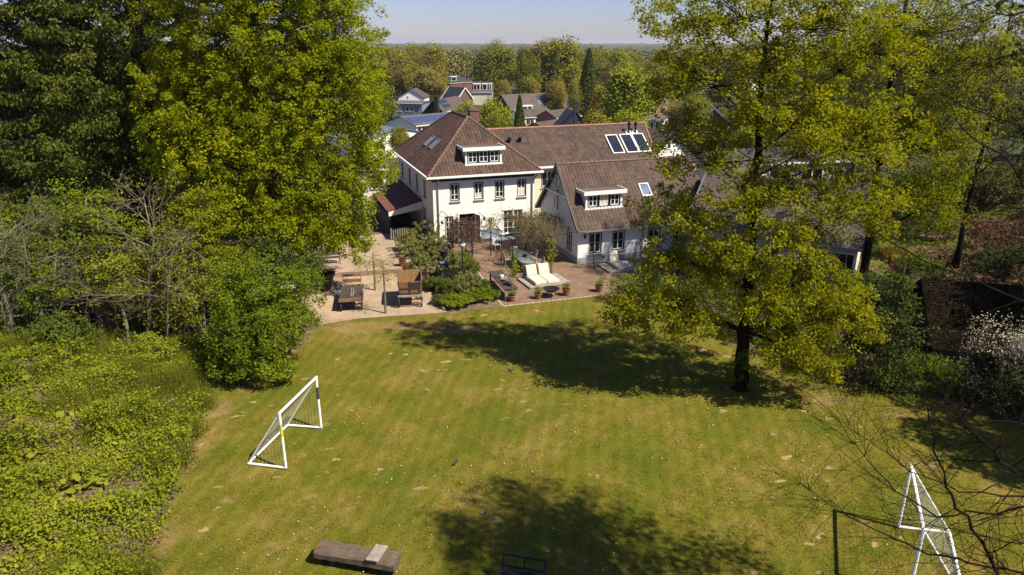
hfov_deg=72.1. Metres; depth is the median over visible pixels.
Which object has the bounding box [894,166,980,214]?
slope shrub
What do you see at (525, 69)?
tree
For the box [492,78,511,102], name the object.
tree
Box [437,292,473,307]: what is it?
border shrub
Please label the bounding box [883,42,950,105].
tree
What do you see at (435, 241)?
border shrub
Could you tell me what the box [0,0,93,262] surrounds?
spruce tree
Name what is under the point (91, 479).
dock leaves
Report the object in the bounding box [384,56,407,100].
tree
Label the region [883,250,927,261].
flower bed
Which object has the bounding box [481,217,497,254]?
tree
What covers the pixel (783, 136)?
tree
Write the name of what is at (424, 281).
border shrub
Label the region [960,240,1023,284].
slope shrub
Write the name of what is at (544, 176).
window
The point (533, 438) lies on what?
daisies
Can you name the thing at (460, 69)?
woodland
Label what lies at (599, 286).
flower pot
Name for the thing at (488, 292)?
border shrub
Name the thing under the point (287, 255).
tall shrub
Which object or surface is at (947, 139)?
maple tree
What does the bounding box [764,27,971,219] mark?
bare tree
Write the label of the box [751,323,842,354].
garden shrub
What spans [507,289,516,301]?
flower pot
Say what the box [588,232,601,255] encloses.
window
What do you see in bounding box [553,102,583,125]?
black gabled house
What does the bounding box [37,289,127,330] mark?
evergreen shrub
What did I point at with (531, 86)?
tree
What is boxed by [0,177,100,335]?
bare tree
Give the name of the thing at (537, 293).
flower pot
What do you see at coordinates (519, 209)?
window
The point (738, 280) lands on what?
garden shrub
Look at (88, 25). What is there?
spruce tree
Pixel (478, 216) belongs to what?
door leaf
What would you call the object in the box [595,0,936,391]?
oak tree
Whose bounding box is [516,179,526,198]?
window
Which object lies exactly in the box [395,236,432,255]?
border shrub
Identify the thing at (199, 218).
broadleaf tree
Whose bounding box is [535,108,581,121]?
brick house
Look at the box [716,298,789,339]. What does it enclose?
garden shrub
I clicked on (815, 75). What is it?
tree
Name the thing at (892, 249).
flower bed
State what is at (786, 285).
garden shrub
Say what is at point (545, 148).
wing
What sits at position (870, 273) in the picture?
garden shrub
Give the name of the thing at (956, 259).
lime tree
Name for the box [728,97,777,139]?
tree
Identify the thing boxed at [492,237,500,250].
garden chair
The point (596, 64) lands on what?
tree
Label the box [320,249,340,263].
garden bench
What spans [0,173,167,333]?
broadleaf tree
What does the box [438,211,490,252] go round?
climbing rose
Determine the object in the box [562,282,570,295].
flower pot
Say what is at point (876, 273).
slope shrub
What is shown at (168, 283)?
bare tree
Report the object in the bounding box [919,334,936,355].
garden shrub
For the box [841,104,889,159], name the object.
tree
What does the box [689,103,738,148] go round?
blue edged house
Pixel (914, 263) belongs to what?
slope shrub
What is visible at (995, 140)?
bare tree
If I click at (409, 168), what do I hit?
window
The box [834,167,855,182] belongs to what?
window
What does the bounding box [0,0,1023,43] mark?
sky
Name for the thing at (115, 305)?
bare tree
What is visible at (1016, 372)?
slope shrub
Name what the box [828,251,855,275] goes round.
window
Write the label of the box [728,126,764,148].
tree
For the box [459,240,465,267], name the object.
garden lamp
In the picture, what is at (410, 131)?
zinc roofed hall
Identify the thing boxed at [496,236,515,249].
side table
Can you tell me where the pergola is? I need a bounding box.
[441,209,594,276]
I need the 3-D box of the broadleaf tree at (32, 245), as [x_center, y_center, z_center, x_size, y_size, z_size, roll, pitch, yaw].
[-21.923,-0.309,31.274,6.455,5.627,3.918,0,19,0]
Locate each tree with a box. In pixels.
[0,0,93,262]
[0,0,183,247]
[0,0,186,284]
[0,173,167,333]
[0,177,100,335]
[0,194,125,341]
[0,209,16,250]
[0,218,92,325]
[0,239,78,323]
[1,44,104,136]
[39,217,144,339]
[52,156,220,341]
[58,0,218,271]
[60,233,164,336]
[69,247,149,345]
[87,215,225,336]
[121,1,251,241]
[124,0,400,265]
[130,182,244,335]
[218,44,262,93]
[265,43,322,105]
[338,42,393,86]
[350,82,400,125]
[354,250,391,290]
[364,256,403,313]
[381,43,403,97]
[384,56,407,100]
[385,51,418,93]
[386,123,409,157]
[387,58,421,93]
[399,41,425,63]
[404,66,450,98]
[405,61,428,88]
[414,53,433,68]
[417,43,427,57]
[419,39,451,84]
[446,98,481,118]
[453,50,470,77]
[466,42,517,99]
[479,96,514,127]
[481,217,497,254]
[483,106,508,127]
[485,36,505,58]
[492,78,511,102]
[512,53,543,93]
[514,44,533,89]
[516,75,540,93]
[526,32,557,92]
[538,31,581,91]
[542,78,566,109]
[565,75,583,112]
[575,49,585,88]
[578,108,612,123]
[583,42,603,59]
[585,83,609,122]
[593,49,612,66]
[594,55,607,74]
[594,59,662,123]
[594,61,614,88]
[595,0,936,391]
[599,59,614,90]
[607,46,633,72]
[607,107,652,127]
[613,62,639,72]
[627,51,645,72]
[640,54,671,114]
[651,43,672,73]
[661,104,696,142]
[661,107,676,115]
[664,49,711,104]
[672,90,717,136]
[696,46,711,96]
[700,46,756,108]
[718,0,1023,574]
[718,107,728,118]
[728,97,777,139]
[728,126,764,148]
[749,40,806,104]
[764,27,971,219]
[768,136,798,147]
[773,99,824,131]
[773,128,800,145]
[781,0,1023,278]
[794,44,853,96]
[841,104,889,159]
[846,46,901,102]
[875,10,1023,233]
[877,97,946,158]
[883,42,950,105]
[889,1,1023,267]
[942,32,1023,129]
[952,0,1023,155]
[990,100,1023,142]
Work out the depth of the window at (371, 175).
59.73 m
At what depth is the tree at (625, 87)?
142.57 m
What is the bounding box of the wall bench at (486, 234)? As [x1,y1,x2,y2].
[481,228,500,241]
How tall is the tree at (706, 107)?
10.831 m
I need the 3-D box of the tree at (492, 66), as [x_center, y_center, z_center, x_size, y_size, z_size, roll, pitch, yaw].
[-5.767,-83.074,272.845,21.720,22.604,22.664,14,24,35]
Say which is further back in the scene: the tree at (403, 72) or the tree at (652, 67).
the tree at (403, 72)
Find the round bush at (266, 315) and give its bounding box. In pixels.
[196,247,327,386]
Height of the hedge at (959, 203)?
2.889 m
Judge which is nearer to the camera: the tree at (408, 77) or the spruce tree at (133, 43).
the spruce tree at (133, 43)
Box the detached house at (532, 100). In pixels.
[495,93,571,110]
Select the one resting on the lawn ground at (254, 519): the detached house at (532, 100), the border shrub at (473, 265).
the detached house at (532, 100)
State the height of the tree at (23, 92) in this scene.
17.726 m
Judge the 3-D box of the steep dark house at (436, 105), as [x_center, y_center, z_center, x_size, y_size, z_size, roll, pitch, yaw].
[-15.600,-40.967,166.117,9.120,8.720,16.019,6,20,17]
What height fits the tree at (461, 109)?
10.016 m
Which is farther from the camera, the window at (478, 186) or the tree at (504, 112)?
the tree at (504, 112)
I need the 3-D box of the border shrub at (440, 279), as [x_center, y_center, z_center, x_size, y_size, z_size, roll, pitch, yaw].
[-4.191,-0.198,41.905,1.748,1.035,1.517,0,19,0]
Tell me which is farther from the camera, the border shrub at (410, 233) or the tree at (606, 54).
the tree at (606, 54)
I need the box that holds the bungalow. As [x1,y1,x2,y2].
[685,172,871,282]
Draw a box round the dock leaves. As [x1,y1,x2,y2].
[0,323,210,569]
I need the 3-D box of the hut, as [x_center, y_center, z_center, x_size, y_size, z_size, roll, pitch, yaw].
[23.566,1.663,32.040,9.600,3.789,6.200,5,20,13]
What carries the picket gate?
on the gravel court
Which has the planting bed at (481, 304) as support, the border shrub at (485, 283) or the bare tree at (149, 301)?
the border shrub at (485, 283)
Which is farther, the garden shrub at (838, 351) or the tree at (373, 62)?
the tree at (373, 62)
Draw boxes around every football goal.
[247,376,321,468]
[897,464,960,574]
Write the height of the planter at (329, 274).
1.349 m
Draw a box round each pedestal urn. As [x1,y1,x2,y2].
[421,226,428,245]
[438,249,449,277]
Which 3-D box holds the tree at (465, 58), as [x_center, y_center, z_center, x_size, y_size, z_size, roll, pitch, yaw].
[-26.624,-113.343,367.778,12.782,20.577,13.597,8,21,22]
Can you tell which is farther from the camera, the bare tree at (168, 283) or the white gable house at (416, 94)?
the white gable house at (416, 94)
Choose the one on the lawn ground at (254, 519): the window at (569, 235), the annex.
the annex
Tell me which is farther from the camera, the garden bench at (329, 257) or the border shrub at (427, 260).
the garden bench at (329, 257)
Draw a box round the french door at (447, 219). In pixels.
[445,216,453,241]
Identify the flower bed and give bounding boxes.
[873,244,909,256]
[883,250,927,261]
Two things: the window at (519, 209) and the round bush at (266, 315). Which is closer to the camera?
the round bush at (266, 315)
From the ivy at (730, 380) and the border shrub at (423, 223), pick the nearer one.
the ivy at (730, 380)
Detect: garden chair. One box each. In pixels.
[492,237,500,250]
[502,252,511,265]
[532,250,537,261]
[535,256,544,263]
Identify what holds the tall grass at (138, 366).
on the lawn ground at (254, 519)
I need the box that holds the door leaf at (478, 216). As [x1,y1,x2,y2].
[476,214,480,241]
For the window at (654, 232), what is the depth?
48.40 m
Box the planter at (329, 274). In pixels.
[315,267,334,290]
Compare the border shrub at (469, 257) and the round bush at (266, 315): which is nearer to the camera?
the round bush at (266, 315)
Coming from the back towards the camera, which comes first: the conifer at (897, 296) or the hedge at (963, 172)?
the hedge at (963, 172)
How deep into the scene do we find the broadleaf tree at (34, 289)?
30.07 m
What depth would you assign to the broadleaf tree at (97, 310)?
32.35 m
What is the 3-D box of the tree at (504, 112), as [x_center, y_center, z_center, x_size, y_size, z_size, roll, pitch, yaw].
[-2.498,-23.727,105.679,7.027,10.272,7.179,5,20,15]
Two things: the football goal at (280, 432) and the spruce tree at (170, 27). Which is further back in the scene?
the spruce tree at (170, 27)
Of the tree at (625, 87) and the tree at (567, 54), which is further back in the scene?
the tree at (567, 54)
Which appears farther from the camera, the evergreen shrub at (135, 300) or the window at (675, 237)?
the window at (675, 237)
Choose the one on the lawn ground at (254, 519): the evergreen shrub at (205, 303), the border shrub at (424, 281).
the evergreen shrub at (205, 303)
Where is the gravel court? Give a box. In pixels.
[284,234,447,324]
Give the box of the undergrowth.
[0,256,327,386]
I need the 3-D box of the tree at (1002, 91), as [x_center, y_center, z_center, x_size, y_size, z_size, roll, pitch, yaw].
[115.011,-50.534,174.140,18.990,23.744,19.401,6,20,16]
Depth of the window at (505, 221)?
53.32 m
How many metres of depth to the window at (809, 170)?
58.26 m
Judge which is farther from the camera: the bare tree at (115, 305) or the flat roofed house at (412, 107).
the flat roofed house at (412, 107)
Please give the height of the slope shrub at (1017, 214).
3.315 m
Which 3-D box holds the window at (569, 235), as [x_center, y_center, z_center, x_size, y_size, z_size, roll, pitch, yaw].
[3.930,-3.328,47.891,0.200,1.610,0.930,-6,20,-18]
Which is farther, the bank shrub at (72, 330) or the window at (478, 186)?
the window at (478, 186)
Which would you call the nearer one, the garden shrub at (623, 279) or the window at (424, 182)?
the garden shrub at (623, 279)
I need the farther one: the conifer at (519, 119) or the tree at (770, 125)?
the tree at (770, 125)
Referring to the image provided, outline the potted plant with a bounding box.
[505,271,511,284]
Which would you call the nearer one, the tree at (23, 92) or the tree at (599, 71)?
the tree at (23, 92)
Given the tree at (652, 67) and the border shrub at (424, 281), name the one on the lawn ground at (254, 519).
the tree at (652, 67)
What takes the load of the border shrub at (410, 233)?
on the planting bed at (481, 304)
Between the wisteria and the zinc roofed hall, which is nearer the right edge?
the wisteria
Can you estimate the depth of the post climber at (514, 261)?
44.19 m
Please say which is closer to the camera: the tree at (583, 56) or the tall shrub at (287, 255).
the tall shrub at (287, 255)
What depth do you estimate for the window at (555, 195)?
49.28 m
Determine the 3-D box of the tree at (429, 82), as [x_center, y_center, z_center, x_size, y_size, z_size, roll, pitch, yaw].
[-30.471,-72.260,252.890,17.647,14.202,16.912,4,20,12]
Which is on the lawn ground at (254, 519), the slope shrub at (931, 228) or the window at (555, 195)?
the slope shrub at (931, 228)
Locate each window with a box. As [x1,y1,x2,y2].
[370,175,384,189]
[408,168,410,185]
[415,174,418,191]
[423,179,425,198]
[449,183,460,202]
[473,182,483,201]
[494,180,504,199]
[503,210,512,235]
[513,209,521,234]
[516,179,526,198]
[526,119,533,124]
[541,170,551,188]
[553,189,558,209]
[565,226,571,251]
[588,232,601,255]
[612,230,624,251]
[646,227,660,248]
[672,226,684,245]
[769,169,788,176]
[801,168,823,179]
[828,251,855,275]
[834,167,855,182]
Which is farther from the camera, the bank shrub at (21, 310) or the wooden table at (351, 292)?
the wooden table at (351, 292)
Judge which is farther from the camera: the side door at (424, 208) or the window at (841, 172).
the window at (841, 172)
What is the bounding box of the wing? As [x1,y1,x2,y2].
[486,111,656,215]
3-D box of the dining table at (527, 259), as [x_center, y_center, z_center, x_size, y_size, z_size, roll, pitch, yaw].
[0.749,-1.674,46.246,1.040,0.752,3.047,-5,20,-15]
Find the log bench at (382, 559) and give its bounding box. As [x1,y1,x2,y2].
[313,540,401,574]
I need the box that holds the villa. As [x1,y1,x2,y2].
[373,108,543,243]
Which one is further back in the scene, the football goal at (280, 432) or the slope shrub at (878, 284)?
the slope shrub at (878, 284)
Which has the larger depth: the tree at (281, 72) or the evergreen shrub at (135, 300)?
the tree at (281, 72)
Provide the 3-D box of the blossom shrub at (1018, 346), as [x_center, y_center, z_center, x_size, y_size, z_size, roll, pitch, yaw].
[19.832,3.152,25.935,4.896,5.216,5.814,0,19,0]
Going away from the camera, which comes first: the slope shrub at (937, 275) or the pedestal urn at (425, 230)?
the slope shrub at (937, 275)
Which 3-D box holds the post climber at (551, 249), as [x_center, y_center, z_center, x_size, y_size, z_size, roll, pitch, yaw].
[2.507,-1.993,44.719,1.018,2.356,1.032,0,19,0]
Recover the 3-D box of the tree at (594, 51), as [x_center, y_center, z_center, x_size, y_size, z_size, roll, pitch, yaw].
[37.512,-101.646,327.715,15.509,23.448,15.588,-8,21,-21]
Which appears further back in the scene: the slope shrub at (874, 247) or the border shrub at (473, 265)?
the slope shrub at (874, 247)
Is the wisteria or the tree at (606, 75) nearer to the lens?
the wisteria
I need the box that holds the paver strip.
[334,266,427,277]
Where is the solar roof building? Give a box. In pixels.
[385,112,448,130]
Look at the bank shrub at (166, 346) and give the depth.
30.78 m
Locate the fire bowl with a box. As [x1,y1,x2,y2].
[543,286,559,298]
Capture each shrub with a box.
[0,295,25,330]
[0,348,25,383]
[9,255,113,318]
[10,307,103,352]
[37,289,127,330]
[107,330,180,361]
[123,247,224,309]
[138,256,222,342]
[188,337,245,368]
[193,265,262,324]
[217,259,295,321]
[234,210,329,311]
[394,229,423,248]
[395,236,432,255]
[403,250,447,275]
[408,220,439,237]
[418,235,453,255]
[422,276,438,288]
[426,275,451,288]
[430,293,452,304]
[435,278,464,294]
[436,250,466,273]
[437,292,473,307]
[443,267,471,279]
[449,250,473,266]
[450,270,481,291]
[460,258,480,273]
[461,289,485,302]
[465,275,491,288]
[474,286,500,300]
[604,273,654,302]
[634,274,700,311]
[666,277,740,320]
[693,252,763,296]
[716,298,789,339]
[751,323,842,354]
[754,263,825,306]
[806,338,871,370]
[813,268,894,316]
[817,154,889,209]
[839,274,899,318]
[846,306,903,351]
[850,266,916,310]
[861,233,886,253]
[866,366,920,394]
[870,322,930,357]
[891,204,964,241]
[891,349,969,396]
[892,250,945,276]
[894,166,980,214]
[901,352,963,379]
[908,262,980,284]
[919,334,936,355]
[925,358,1007,402]
[953,218,1023,265]
[953,308,1023,422]
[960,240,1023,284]
[967,275,1011,284]
[970,373,1023,415]
[979,355,1023,389]
[980,138,1023,204]
[1003,201,1023,226]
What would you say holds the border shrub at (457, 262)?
on the planting bed at (481, 304)
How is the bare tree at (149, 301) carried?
on the lawn ground at (254, 519)
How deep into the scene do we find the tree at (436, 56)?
273.80 m
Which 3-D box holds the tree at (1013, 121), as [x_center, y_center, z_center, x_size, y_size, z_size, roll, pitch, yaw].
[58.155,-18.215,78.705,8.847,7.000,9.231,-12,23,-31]
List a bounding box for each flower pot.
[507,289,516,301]
[534,286,541,298]
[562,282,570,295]
[595,278,603,291]
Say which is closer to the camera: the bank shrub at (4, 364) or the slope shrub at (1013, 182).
the bank shrub at (4, 364)
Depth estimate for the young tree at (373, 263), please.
41.49 m
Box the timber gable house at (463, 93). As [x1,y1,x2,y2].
[441,86,473,106]
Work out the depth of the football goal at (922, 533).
19.96 m
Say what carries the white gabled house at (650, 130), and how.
on the lawn ground at (254, 519)
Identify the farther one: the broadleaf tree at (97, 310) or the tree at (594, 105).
the tree at (594, 105)
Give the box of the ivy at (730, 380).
[719,348,758,388]
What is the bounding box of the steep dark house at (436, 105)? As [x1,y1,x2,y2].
[421,96,466,113]
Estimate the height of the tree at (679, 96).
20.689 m
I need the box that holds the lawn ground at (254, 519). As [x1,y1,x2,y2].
[0,79,1023,574]
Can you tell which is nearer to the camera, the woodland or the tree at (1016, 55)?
the tree at (1016, 55)
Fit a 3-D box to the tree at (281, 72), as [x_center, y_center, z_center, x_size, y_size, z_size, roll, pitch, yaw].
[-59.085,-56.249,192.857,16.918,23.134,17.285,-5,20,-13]
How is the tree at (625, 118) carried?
on the lawn ground at (254, 519)
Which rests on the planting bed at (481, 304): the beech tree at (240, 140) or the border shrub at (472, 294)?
the border shrub at (472, 294)
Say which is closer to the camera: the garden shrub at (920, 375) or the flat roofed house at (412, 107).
the garden shrub at (920, 375)
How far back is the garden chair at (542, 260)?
45.80 m
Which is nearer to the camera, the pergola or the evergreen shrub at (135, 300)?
the evergreen shrub at (135, 300)
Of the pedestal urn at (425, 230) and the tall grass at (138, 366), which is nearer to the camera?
the tall grass at (138, 366)
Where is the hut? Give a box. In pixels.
[900,277,1023,379]
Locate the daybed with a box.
[517,263,570,288]
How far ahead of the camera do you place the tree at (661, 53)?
328.20 m
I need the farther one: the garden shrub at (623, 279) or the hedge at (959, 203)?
the hedge at (959, 203)
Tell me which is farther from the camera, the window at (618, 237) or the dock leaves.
the window at (618, 237)
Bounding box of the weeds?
[658,169,1023,410]
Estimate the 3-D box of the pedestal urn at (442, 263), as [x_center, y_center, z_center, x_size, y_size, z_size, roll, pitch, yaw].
[-4.299,-1.528,44.330,0.640,1.732,0.640,-6,20,-18]
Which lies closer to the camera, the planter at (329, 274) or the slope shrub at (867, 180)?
the planter at (329, 274)
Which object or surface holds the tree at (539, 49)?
on the lawn ground at (254, 519)
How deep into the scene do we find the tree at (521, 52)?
283.67 m
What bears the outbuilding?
on the lawn ground at (254, 519)
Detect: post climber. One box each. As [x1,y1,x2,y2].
[505,253,522,276]
[544,237,557,263]
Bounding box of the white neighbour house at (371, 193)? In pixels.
[361,158,389,214]
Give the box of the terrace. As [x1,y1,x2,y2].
[448,228,698,304]
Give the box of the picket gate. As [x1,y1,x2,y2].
[390,227,420,238]
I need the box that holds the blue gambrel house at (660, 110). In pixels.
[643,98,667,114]
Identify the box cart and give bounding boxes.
[397,269,422,306]
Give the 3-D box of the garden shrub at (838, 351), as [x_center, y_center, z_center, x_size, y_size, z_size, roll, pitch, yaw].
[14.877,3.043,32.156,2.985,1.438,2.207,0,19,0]
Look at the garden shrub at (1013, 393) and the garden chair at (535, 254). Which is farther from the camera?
the garden chair at (535, 254)
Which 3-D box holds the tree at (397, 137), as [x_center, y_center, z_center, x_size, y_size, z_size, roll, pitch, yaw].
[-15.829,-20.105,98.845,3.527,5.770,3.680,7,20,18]
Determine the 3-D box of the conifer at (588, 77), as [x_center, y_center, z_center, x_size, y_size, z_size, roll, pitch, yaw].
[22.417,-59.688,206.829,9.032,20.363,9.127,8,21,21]
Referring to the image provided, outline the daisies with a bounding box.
[221,312,1023,571]
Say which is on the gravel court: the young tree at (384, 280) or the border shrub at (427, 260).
the young tree at (384, 280)
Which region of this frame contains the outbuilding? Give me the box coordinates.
[527,118,584,126]
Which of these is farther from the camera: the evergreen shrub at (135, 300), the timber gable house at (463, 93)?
the timber gable house at (463, 93)
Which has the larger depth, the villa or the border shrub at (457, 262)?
the villa
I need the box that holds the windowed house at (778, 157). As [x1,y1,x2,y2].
[713,146,859,182]
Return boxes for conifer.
[513,95,525,126]
[544,49,564,92]
[578,48,597,117]
[826,262,940,408]
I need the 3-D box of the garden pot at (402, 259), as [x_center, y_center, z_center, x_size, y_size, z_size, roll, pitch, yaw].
[-7.254,-1.887,46.511,0.586,0.977,0.600,0,19,0]
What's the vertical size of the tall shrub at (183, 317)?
4.317 m
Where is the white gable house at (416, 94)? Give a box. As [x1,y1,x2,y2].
[397,88,429,100]
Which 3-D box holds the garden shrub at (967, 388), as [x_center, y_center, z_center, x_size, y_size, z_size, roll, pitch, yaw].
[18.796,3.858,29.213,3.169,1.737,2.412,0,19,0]
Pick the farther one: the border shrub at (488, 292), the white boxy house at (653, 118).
the white boxy house at (653, 118)
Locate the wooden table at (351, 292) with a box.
[338,274,363,310]
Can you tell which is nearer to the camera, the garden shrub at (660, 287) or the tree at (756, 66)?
the garden shrub at (660, 287)
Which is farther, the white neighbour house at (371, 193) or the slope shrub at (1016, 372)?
the white neighbour house at (371, 193)
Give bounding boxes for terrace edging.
[475,253,598,306]
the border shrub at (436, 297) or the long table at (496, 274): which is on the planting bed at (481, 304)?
the border shrub at (436, 297)
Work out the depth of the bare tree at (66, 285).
30.45 m
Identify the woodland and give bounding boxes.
[101,45,1023,87]
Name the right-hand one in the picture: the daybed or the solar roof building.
the daybed
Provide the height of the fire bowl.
0.527 m
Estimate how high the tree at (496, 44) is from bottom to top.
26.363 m
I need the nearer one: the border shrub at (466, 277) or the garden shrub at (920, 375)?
the garden shrub at (920, 375)
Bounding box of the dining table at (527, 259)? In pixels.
[511,250,535,267]
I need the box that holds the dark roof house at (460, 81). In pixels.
[444,74,473,92]
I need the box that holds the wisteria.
[484,202,566,251]
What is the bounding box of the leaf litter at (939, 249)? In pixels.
[664,163,1023,422]
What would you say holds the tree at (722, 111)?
on the lawn ground at (254, 519)
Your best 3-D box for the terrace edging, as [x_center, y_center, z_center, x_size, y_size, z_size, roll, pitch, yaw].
[1.622,-0.696,44.580,7.019,0.058,9.324,-5,20,-14]
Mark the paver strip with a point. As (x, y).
(340, 274)
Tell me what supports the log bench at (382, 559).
on the lawn ground at (254, 519)
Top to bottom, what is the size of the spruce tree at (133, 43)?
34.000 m
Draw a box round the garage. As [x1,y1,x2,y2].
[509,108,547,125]
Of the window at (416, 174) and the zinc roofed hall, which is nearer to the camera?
the window at (416, 174)
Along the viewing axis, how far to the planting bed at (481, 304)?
40.26 m
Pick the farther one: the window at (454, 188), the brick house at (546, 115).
the brick house at (546, 115)
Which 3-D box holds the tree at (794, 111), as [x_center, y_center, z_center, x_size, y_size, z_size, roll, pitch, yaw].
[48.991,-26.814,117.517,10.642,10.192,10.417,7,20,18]
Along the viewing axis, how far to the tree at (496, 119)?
95.35 m
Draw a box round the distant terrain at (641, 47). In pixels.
[0,43,1023,60]
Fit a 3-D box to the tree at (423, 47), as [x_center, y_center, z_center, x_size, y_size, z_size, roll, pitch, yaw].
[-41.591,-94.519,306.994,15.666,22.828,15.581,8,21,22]
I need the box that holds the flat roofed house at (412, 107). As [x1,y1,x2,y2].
[393,100,431,117]
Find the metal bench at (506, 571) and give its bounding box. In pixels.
[498,553,546,574]
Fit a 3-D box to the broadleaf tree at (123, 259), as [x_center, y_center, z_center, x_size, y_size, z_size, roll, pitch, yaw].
[-17.752,0.599,31.347,3.006,5.021,2.605,-14,24,-35]
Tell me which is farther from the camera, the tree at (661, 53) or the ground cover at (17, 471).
the tree at (661, 53)
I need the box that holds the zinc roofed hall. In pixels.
[324,126,418,156]
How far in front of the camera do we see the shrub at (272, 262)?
37.38 m
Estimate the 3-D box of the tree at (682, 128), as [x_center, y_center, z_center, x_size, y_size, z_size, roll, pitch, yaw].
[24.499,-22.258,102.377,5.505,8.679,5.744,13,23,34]
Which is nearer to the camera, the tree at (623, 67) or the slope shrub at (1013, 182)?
the slope shrub at (1013, 182)
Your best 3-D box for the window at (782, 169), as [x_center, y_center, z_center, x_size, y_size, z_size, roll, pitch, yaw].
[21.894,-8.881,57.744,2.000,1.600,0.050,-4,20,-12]
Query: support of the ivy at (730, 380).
attached to the oak tree at (746, 265)
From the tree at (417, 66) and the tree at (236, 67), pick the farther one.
the tree at (417, 66)
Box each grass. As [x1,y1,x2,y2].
[0,318,249,574]
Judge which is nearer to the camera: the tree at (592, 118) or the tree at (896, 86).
the tree at (592, 118)
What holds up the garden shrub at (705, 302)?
on the lawn ground at (254, 519)
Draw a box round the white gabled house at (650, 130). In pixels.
[647,128,705,180]
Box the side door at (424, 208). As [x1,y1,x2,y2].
[423,206,426,224]
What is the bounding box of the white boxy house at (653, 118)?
[646,115,669,128]
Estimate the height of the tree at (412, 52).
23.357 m
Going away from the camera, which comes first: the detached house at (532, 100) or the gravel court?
the gravel court
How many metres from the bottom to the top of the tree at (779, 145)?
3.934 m
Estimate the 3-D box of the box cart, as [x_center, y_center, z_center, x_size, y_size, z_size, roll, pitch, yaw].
[-5.788,0.058,40.003,1.380,1.583,2.270,-3,19,-8]
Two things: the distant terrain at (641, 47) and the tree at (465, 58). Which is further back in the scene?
the distant terrain at (641, 47)
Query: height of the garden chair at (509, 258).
0.882 m
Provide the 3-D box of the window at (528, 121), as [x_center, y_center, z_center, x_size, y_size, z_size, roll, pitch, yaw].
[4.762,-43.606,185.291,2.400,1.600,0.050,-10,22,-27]
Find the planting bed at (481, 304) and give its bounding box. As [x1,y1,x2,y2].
[410,235,500,311]
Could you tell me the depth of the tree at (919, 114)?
92.80 m
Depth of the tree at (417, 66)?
261.78 m
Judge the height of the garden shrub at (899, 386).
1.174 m
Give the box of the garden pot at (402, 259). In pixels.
[398,253,406,265]
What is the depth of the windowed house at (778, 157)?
58.58 m
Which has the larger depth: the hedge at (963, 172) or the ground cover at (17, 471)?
the hedge at (963, 172)
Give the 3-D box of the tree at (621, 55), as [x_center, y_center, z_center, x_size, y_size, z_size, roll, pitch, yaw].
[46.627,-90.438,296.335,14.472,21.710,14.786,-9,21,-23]
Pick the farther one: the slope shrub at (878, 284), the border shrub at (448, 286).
the border shrub at (448, 286)
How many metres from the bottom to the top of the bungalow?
5.462 m
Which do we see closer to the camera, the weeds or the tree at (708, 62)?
the weeds
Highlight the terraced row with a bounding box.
[472,82,493,104]
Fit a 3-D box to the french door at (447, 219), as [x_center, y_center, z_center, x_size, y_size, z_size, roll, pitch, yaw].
[-4.650,-4.291,51.889,0.650,1.980,0.110,-6,20,-18]
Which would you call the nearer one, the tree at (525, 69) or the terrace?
the terrace
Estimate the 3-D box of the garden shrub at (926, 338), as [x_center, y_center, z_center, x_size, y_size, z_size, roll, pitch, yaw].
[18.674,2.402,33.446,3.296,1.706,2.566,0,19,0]
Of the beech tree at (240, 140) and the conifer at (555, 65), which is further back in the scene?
the conifer at (555, 65)
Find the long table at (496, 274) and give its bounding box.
[488,270,517,300]
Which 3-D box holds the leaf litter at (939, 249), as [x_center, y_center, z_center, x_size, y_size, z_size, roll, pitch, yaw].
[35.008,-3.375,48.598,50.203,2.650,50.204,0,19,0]
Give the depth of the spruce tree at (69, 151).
37.94 m
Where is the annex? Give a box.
[535,155,700,263]
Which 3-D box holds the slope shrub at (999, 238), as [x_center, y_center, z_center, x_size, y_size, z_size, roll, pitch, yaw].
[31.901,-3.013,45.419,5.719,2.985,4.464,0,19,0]
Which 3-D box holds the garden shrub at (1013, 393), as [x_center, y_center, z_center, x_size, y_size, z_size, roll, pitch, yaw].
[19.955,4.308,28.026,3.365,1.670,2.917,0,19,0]
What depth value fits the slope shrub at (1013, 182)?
55.72 m
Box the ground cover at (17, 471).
[0,312,236,574]
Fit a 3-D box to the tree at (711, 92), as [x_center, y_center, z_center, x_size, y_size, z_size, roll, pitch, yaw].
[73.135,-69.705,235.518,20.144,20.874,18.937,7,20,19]
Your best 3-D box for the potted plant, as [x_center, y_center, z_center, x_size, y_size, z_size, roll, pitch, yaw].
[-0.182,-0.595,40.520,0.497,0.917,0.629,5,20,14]
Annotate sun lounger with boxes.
[596,251,638,272]
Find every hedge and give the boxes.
[882,184,988,213]
[932,162,981,185]
[946,174,1023,207]
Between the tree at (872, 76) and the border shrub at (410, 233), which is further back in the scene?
the tree at (872, 76)
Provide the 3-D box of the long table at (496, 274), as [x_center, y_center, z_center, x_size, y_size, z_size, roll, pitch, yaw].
[-0.550,-0.125,41.749,0.820,0.780,3.464,-6,20,-16]
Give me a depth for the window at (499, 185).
52.24 m
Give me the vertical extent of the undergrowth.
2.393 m
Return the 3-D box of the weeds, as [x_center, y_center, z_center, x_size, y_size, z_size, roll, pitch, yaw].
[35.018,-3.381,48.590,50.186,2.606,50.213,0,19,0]

